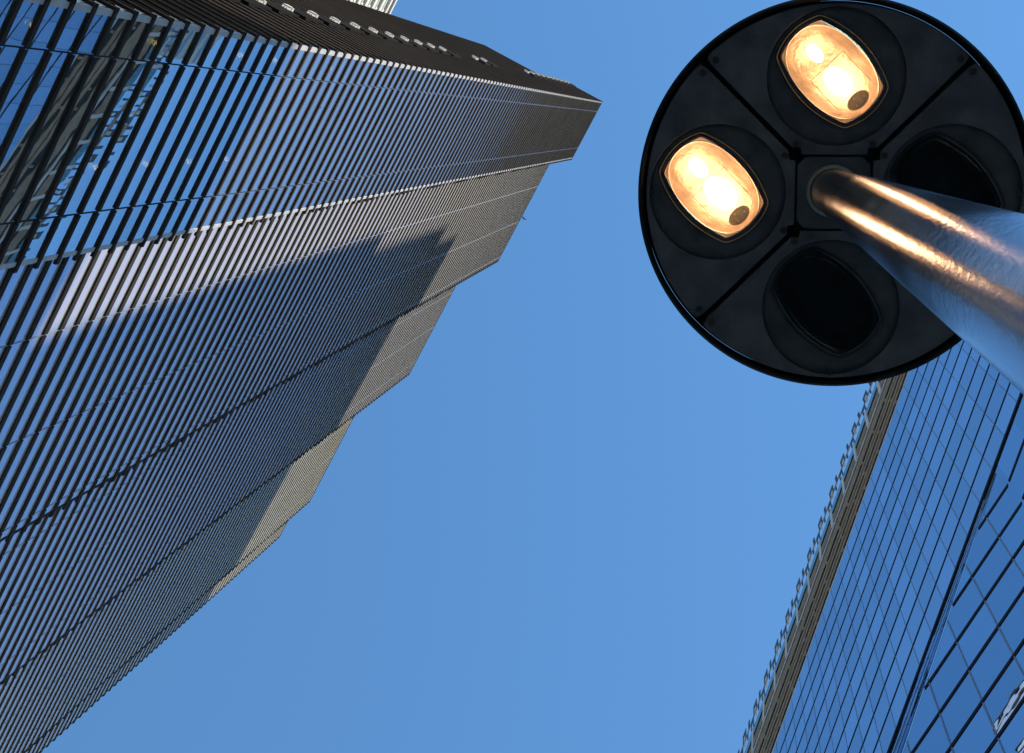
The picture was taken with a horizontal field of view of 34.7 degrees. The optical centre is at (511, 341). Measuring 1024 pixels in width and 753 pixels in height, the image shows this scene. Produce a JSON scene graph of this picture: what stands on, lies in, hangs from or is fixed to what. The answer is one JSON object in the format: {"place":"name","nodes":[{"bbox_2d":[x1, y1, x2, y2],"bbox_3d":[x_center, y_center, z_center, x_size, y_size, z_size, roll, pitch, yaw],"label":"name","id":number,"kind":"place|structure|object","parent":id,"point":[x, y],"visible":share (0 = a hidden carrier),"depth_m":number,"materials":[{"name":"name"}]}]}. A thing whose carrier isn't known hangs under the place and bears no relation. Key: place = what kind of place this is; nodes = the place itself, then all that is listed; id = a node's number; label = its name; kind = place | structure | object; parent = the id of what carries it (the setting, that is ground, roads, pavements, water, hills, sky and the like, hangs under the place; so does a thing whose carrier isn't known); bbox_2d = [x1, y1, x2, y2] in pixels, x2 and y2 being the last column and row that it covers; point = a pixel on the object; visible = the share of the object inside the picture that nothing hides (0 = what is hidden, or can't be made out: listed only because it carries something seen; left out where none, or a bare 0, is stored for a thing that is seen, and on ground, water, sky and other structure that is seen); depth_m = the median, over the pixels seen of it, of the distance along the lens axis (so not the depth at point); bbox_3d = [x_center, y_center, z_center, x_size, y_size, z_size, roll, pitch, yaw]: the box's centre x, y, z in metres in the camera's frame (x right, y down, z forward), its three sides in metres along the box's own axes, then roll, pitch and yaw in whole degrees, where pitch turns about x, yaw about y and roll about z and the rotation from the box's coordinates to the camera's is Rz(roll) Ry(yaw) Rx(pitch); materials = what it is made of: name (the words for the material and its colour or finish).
{"place":"outdoors","nodes":[
{"label":"outdoors","id":0,"kind":"place"},
{"bbox_2d":[0,0,602,752],"bbox_3d":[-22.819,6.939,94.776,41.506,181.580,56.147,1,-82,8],"label":"skyscraper","id":1,"kind":"structure","parent":0,"point":[246,246],"depth_m":73.42,"materials":[{"name":"black bronze"},{"name":"blue reflective glass"},{"name":"pale aluminium"}]},
{"bbox_2d":[347,0,396,13],"bbox_3d":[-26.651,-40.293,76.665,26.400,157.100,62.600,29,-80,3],"label":"office block","id":2,"kind":"structure","parent":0,"point":[386,6],"depth_m":151.47,"materials":[{"name":"white metal"}]},
{"bbox_2d":[42,0,1023,752],"label":"sky","id":3,"kind":"structure","parent":0,"point":[576,522],"materials":[{"name":"blue"}]},
{"bbox_2d":[638,0,1023,394],"bbox_3d":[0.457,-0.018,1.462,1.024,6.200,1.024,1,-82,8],"label":"street lamp","id":4,"kind":"object","parent":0,"point":[830,192],"visible":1,"depth_m":4.29,"materials":[{"name":"grey metal"}]},
{"bbox_2d":[738,339,1023,752],"bbox_3d":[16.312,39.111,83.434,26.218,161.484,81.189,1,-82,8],"label":"glass building","id":5,"kind":"structure","parent":0,"point":[934,466],"depth_m":107.03,"materials":[{"name":"glass"}]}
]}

